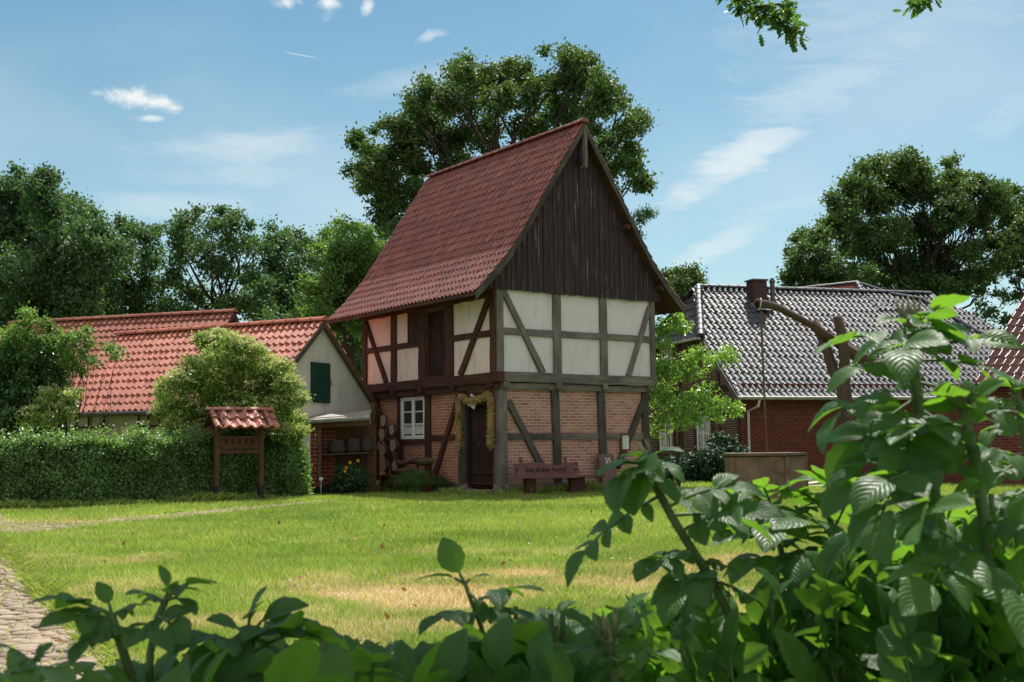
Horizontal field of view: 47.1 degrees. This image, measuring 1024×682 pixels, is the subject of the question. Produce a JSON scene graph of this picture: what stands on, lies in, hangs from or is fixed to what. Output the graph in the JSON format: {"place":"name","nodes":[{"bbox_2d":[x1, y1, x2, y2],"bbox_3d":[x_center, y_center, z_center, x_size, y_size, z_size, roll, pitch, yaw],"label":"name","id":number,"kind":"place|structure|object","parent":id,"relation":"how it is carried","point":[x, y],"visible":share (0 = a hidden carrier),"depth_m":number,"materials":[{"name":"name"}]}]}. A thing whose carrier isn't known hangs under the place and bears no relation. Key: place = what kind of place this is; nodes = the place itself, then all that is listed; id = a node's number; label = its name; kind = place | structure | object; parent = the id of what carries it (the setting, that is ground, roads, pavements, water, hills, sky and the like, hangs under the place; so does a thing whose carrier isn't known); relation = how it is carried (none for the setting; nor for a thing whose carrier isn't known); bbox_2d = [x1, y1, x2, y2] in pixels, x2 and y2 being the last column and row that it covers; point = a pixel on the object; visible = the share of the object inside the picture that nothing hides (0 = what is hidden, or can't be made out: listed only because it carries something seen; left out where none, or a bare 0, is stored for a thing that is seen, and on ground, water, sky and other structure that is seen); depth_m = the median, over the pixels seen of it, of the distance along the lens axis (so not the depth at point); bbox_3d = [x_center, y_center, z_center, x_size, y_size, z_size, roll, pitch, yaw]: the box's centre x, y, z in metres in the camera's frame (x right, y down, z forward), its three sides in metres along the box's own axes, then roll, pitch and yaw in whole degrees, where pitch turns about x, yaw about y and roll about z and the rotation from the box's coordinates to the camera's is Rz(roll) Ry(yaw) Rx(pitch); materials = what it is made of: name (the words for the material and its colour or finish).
{"place":"outdoors","nodes":[
{"label":"outdoors","id":0,"kind":"place"},
{"bbox_2d":[0,554,107,679],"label":"cobbled path","id":1,"kind":"structure","parent":0,"point":[31,644],"depth_m":7.81,"materials":[{"name":"beige stone"}]},
{"bbox_2d":[0,528,157,669],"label":"kerb weeds","id":2,"kind":"object","parent":1,"relation":"on","point":[37,583],"visible":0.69,"depth_m":9.84,"materials":[{"name":"green plant"}]},
{"bbox_2d":[0,534,192,669],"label":"joint weeds","id":3,"kind":"object","parent":1,"relation":"on","point":[29,600],"visible":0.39,"depth_m":8.81,"materials":[{"name":"green plant"}]},
{"bbox_2d":[0,500,325,532],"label":"cobbled side path","id":4,"kind":"structure","parent":0,"point":[50,526],"depth_m":19.44,"materials":[{"name":"beige stone"}]},
{"bbox_2d":[0,0,1023,331],"label":"sky","id":5,"kind":"structure","parent":0,"point":[152,108],"materials":[{"name":"blue"}]},
{"bbox_2d":[0,475,1023,664],"bbox_3d":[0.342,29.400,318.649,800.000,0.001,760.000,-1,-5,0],"label":"ground","id":6,"kind":"structure","parent":0,"point":[361,591],"depth_m":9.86,"materials":[{"name":"green plant"}]},
{"bbox_2d":[0,340,83,439],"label":"dark shrub","id":7,"kind":"object","parent":6,"relation":"on","point":[11,402],"visible":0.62,"depth_m":27.77,"materials":[{"name":"green plant"}]},
{"bbox_2d":[7,383,88,436],"bbox_3d":[-10.743,2.340,27.106,1.903,2.774,1.322,-1,-5,0],"label":"elder bush","id":8,"kind":"object","parent":6,"relation":"on","point":[71,394],"visible":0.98,"depth_m":27.11,"materials":[{"name":"green plant"}]},
{"bbox_2d":[0,300,129,439],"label":"climbing shrub","id":9,"kind":"object","parent":6,"relation":"on","point":[64,344],"visible":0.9,"depth_m":27.80,"materials":[{"name":"green plant"}]},
{"bbox_2d":[12,550,143,662],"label":"kerb","id":10,"kind":"structure","parent":6,"relation":"on","point":[110,640],"depth_m":6.89,"materials":[{"name":"stone"}]},
{"bbox_2d":[0,158,170,330],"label":"broadleaf tree","id":11,"kind":"object","parent":6,"relation":"on","point":[55,249],"visible":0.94,"depth_m":47.65,"materials":[{"name":"green plant"}]},
{"bbox_2d":[0,308,239,384],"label":"back barn","id":12,"kind":"structure","parent":6,"relation":"on","point":[108,327],"depth_m":42.52,"materials":[{"name":"tile"}]},
{"bbox_2d":[105,210,178,318],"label":"broadleaf tree","id":13,"kind":"object","parent":6,"relation":"on","point":[144,236],"visible":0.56,"depth_m":53.79,"materials":[{"name":"green plant"}]},
{"bbox_2d":[0,490,299,509],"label":"hedge weeds","id":14,"kind":"object","parent":6,"relation":"on","point":[196,497],"visible":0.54,"depth_m":24.71,"materials":[{"name":"green plant"}]},
{"bbox_2d":[0,420,314,508],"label":"hedge","id":15,"kind":"object","parent":6,"relation":"on","point":[141,464],"visible":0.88,"depth_m":25.33,"materials":[{"name":"green plant"}]},
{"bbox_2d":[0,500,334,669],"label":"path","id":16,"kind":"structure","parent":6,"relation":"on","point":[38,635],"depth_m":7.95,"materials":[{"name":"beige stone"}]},
{"bbox_2d":[130,201,283,320],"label":"broadleaf tree","id":17,"kind":"object","parent":6,"relation":"on","point":[184,242],"visible":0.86,"depth_m":51.44,"materials":[{"name":"green plant"}]},
{"bbox_2d":[56,316,381,438],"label":"barn","id":18,"kind":"structure","parent":6,"relation":"on","point":[325,367],"depth_m":31.16,"materials":[{"name":"tile"}]},
{"bbox_2d":[73,416,104,436],"bbox_3d":[-11.123,2.453,30.934,1.227,1.112,0.074,-3,-6,27],"label":"trellis","id":19,"kind":"object","parent":18,"relation":"attached to","point":[92,426],"visible":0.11,"depth_m":30.85,"materials":[{"name":"brown wood"}]},
{"bbox_2d":[135,415,159,436],"bbox_3d":[-9.287,2.380,29.995,0.884,1.106,0.074,-3,-6,27],"label":"trellis","id":20,"kind":"object","parent":18,"relation":"attached to","point":[148,423],"visible":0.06,"depth_m":30.02,"materials":[{"name":"brown wood"}]},
{"bbox_2d":[141,326,315,485],"bbox_3d":[-6.681,1.676,27.931,4.296,4.162,2.288,-1,-5,0],"label":"elder bush","id":21,"kind":"object","parent":6,"relation":"on","point":[275,379],"visible":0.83,"depth_m":27.54,"materials":[{"name":"green plant"}]},
{"bbox_2d":[0,565,465,681],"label":"rose bush","id":22,"kind":"object","parent":6,"relation":"on","point":[316,651],"visible":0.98,"depth_m":0.77,"materials":[{"name":"green plant"}]},
{"bbox_2d":[201,406,279,498],"bbox_3d":[-6.199,2.567,26.734,1.591,2.142,1.047,3,-6,-34],"label":"garden sign","id":23,"kind":"object","parent":6,"relation":"on","point":[217,419],"visible":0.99,"depth_m":26.65,"materials":[{"name":"brown wood"}]},
{"bbox_2d":[239,214,328,325],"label":"broadleaf tree","id":24,"kind":"object","parent":6,"relation":"on","point":[278,262],"visible":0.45,"depth_m":55.02,"materials":[{"name":"green plant"}]},
{"bbox_2d":[250,284,362,377],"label":"broadleaf tree","id":25,"kind":"object","parent":6,"relation":"on","point":[358,354],"visible":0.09,"depth_m":46.47,"materials":[{"name":"green plant"}]},
{"bbox_2d":[309,483,334,494],"bbox_3d":[-4.947,3.765,29.705,1.021,0.342,0.755,-1,-5,0],"label":"shrub","id":26,"kind":"object","parent":6,"relation":"on","point":[326,488],"visible":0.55,"depth_m":29.55,"materials":[{"name":"green plant"}]},
{"bbox_2d":[288,208,384,367],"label":"ash tree","id":27,"kind":"object","parent":6,"relation":"on","point":[345,266],"visible":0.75,"depth_m":43.17,"materials":[{"name":"green plant"}]},
{"bbox_2d":[303,403,375,493],"bbox_3d":[-4.429,2.749,30.186,1.837,2.353,1.245,0,-5,-3],"label":"bee shelter","id":28,"kind":"object","parent":6,"relation":"on","point":[328,427],"visible":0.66,"depth_m":30.21,"materials":[{"name":"brick"}]},
{"bbox_2d":[328,440,345,452],"bbox_3d":[-4.476,2.696,30.049,0.476,0.340,0.476,-1,-5,0],"label":"bee skep","id":29,"kind":"object","parent":28,"relation":"on","point":[336,446],"visible":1,"depth_m":29.87,"materials":[{"name":"wicker"}]},
{"bbox_2d":[346,438,360,451],"bbox_3d":[-4.054,2.659,30.078,0.393,0.370,0.393,-1,-5,0],"label":"bee skep","id":30,"kind":"object","parent":28,"relation":"on","point":[352,444],"visible":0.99,"depth_m":29.93,"materials":[{"name":"wicker"}]},
{"bbox_2d":[360,437,373,450],"bbox_3d":[-3.710,2.642,30.100,0.373,0.360,0.373,-1,-5,0],"label":"bee skep","id":31,"kind":"object","parent":28,"relation":"on","point":[366,443],"visible":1,"depth_m":29.96,"materials":[{"name":"wicker"}]},
{"bbox_2d":[310,210,390,253],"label":"broadleaf tree","id":32,"kind":"object","parent":6,"relation":"on","point":[360,227],"visible":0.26,"depth_m":60.63,"materials":[{"name":"green plant"}]},
{"bbox_2d":[325,459,376,493],"bbox_3d":[-4.024,3.430,29.514,1.234,0.938,1.033,1,-5,-19],"label":"flowering shrub","id":33,"kind":"object","parent":6,"relation":"on","point":[352,478],"visible":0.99,"depth_m":29.41,"materials":[{"name":"green plant"}]},
{"bbox_2d":[376,457,437,492],"bbox_3d":[-2.672,3.443,30.270,0.662,0.926,2.480,3,-6,-36],"label":"rustic bench","id":34,"kind":"object","parent":6,"relation":"on","point":[417,462],"visible":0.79,"depth_m":30.35,"materials":[{"name":"brown wood"}]},
{"bbox_2d":[21,496,806,642],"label":"fallen leaves","id":35,"kind":"object","parent":6,"relation":"on","point":[387,616],"visible":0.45,"depth_m":12.47,"materials":[{"name":"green plant"}]},
{"bbox_2d":[383,467,448,493],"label":"ornamental grass","id":36,"kind":"object","parent":6,"relation":"on","point":[411,481],"depth_m":29.26,"materials":[{"name":"green plant"}]},
{"bbox_2d":[376,483,495,495],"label":"wall weeds","id":37,"kind":"object","parent":6,"relation":"on","point":[458,490],"depth_m":28.72,"materials":[{"name":"green plant"}]},
{"bbox_2d":[427,473,457,491],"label":"ornamental grass","id":38,"kind":"object","parent":6,"relation":"on","point":[441,485],"depth_m":29.41,"materials":[{"name":"green plant"}]},
{"bbox_2d":[344,537,653,681],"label":"rose bush","id":39,"kind":"object","parent":6,"relation":"on","point":[506,647],"visible":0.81,"depth_m":0.85,"materials":[{"name":"green plant"}]},
{"bbox_2d":[337,37,662,237],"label":"oak tree","id":40,"kind":"object","parent":6,"relation":"on","point":[494,86],"visible":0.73,"depth_m":45.52,"materials":[{"name":"green plant"}]},
{"bbox_2d":[327,117,685,493],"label":"granary","id":41,"kind":"structure","parent":6,"relation":"on","point":[525,282],"depth_m":30.08,"materials":[{"name":"brick"}]},
{"bbox_2d":[376,415,398,474],"bbox_3d":[-3.534,2.937,32.061,0.405,1.840,2.036,3,-6,-36],"label":"log display","id":42,"kind":"object","parent":41,"relation":"attached to","point":[383,431],"visible":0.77,"depth_m":31.75,"materials":[{"name":"brown wood"}]},
{"bbox_2d":[401,396,424,438],"bbox_3d":[-2.492,2.071,31.581,0.440,1.120,1.220,3,-6,-36],"label":"window","id":43,"kind":"structure","parent":41,"relation":"in","point":[412,408],"depth_m":31.85,"materials":[{"name":"white paint"}]},
{"bbox_2d":[431,312,444,375],"bbox_3d":[-1.860,0.064,30.500,0.043,1.733,0.914,3,-6,-36],"label":"hatch door","id":44,"kind":"structure","parent":41,"relation":"in","point":[437,319],"depth_m":30.57,"materials":[{"name":"brown wood"}]},
{"bbox_2d":[454,391,494,450],"bbox_3d":[-0.922,1.968,28.899,0.272,1.484,1.678,3,-6,-36],"label":"straw garland","id":45,"kind":"object","parent":41,"relation":"attached to","point":[461,399],"visible":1,"depth_m":28.79},
{"bbox_2d":[468,394,475,408],"bbox_3d":[-0.979,1.492,28.981,0.039,0.390,0.380,3,-6,-36],"label":"door plaque","id":46,"kind":"object","parent":45,"relation":"attached to","point":[473,404],"depth_m":28.97,"materials":[{"name":"white paint"}]},
{"bbox_2d":[471,406,492,487],"bbox_3d":[-0.700,2.574,28.937,0.119,2.055,1.144,3,-6,-36],"label":"door","id":47,"kind":"structure","parent":41,"relation":"in","point":[482,456],"depth_m":29.04,"materials":[{"name":"wood"}]},
{"bbox_2d":[621,434,630,450],"bbox_3d":[2.943,2.620,30.417,0.316,0.441,0.020,3,-6,-36],"label":"framed notice","id":48,"kind":"object","parent":41,"relation":"attached to","point":[625,443],"visible":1,"depth_m":30.42,"materials":[{"name":"paper"}]},
{"bbox_2d":[35,494,999,586],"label":"clover flowers","id":49,"kind":"object","parent":6,"relation":"on","point":[391,539],"visible":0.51,"depth_m":14.54,"materials":[{"name":"white plant"}]},
{"bbox_2d":[493,480,605,495],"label":"wall weeds","id":50,"kind":"object","parent":6,"relation":"on","point":[590,486],"depth_m":28.54,"materials":[{"name":"green plant"}]},
{"bbox_2d":[507,456,604,494],"bbox_3d":[1.050,3.250,28.383,2.709,0.908,0.548,3,-6,-36],"label":"garden bench","id":51,"kind":"object","parent":6,"relation":"on","point":[526,472],"visible":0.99,"depth_m":28.36,"materials":[{"name":"brown wood"}]},
{"bbox_2d":[596,454,616,485],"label":"number slab","id":52,"kind":"structure","parent":6,"relation":"on","point":[604,460],"depth_m":29.67,"materials":[{"name":"stone"}]},
{"bbox_2d":[631,203,660,386],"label":"ash tree","id":53,"kind":"object","parent":6,"relation":"on","point":[647,213],"visible":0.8,"depth_m":44.32,"materials":[{"name":"green plant"}]},
{"bbox_2d":[659,258,708,299],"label":"oak tree","id":54,"kind":"object","parent":6,"relation":"on","point":[682,280],"visible":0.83,"depth_m":50.04,"materials":[{"name":"green plant"}]},
{"bbox_2d":[639,312,745,487],"bbox_3d":[4.722,1.607,31.402,3.174,5.039,1.766,-1,-5,0],"label":"young tree","id":55,"kind":"object","parent":6,"relation":"on","point":[663,397],"visible":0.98,"depth_m":31.26,"materials":[{"name":"green plant"}]},
{"bbox_2d":[663,429,750,481],"bbox_3d":[5.858,3.555,36.068,3.084,1.714,2.248,-1,-5,0],"label":"ivy bush","id":56,"kind":"object","parent":6,"relation":"on","point":[707,463],"visible":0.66,"depth_m":35.63,"materials":[{"name":"green plant"}]},
{"bbox_2d":[548,438,876,681],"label":"rose bush","id":57,"kind":"object","parent":6,"relation":"on","point":[697,627],"visible":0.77,"depth_m":0.92,"materials":[{"name":"green plant"}]},
{"bbox_2d":[723,452,808,499],"bbox_3d":[5.364,2.857,24.900,1.829,0.975,1.965,-1,-5,0],"label":"well","id":58,"kind":"object","parent":6,"relation":"on","point":[778,468],"visible":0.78,"depth_m":24.07,"materials":[{"name":"stone"}]},
{"bbox_2d":[648,278,1000,473],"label":"farmhouse","id":59,"kind":"object","parent":6,"relation":"on","point":[798,397],"visible":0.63,"depth_m":40.85,"materials":[{"name":"grey tile"}]},
{"bbox_2d":[659,417,672,449],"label":"window","id":60,"kind":"structure","parent":59,"relation":"in","point":[668,441],"depth_m":43.38,"materials":[{"name":"white paint"}]},
{"bbox_2d":[661,345,672,368],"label":"window","id":61,"kind":"structure","parent":59,"relation":"in","point":[664,350],"depth_m":43.37,"materials":[{"name":"white paint"}]},
{"bbox_2d":[697,416,710,449],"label":"window","id":62,"kind":"structure","parent":59,"relation":"in","point":[704,433],"depth_m":40.46,"materials":[{"name":"white paint"}]},
{"bbox_2d":[715,0,941,52],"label":"oak tree","id":63,"kind":"object","parent":6,"relation":"on","point":[775,21],"visible":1,"depth_m":9.62,"materials":[{"name":"green plant"}]},
{"bbox_2d":[776,222,883,286],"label":"oak tree","id":64,"kind":"object","parent":6,"relation":"on","point":[823,263],"visible":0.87,"depth_m":53.40,"materials":[{"name":"green plant"}]},
{"bbox_2d":[754,298,923,478],"bbox_3d":[7.135,1.249,25.499,4.305,4.251,0.748,1,-5,-15],"label":"well sweep","id":65,"kind":"object","parent":6,"relation":"on","point":[847,351],"visible":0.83,"depth_m":25.27,"materials":[{"name":"brown wood"}]},
{"bbox_2d":[757,294,1023,681],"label":"rose bush","id":66,"kind":"object","parent":6,"relation":"on","point":[936,596],"visible":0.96,"depth_m":0.82,"materials":[{"name":"green plant"}]},
{"bbox_2d":[812,144,1023,308],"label":"oak tree","id":67,"kind":"object","parent":6,"relation":"on","point":[905,179],"visible":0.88,"depth_m":56.89,"materials":[{"name":"green plant"}]},
{"bbox_2d":[937,296,1023,485],"bbox_3d":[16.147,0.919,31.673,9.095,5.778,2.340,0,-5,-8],"label":"roadside house","id":68,"kind":"structure","parent":6,"relation":"on","point":[1009,361],"depth_m":30.58,"materials":[{"name":"red tile"}]},
{"bbox_2d":[965,193,1023,328],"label":"oak tree","id":69,"kind":"object","parent":6,"relation":"on","point":[981,291],"visible":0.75,"depth_m":56.78,"materials":[{"name":"green plant"}]}
]}

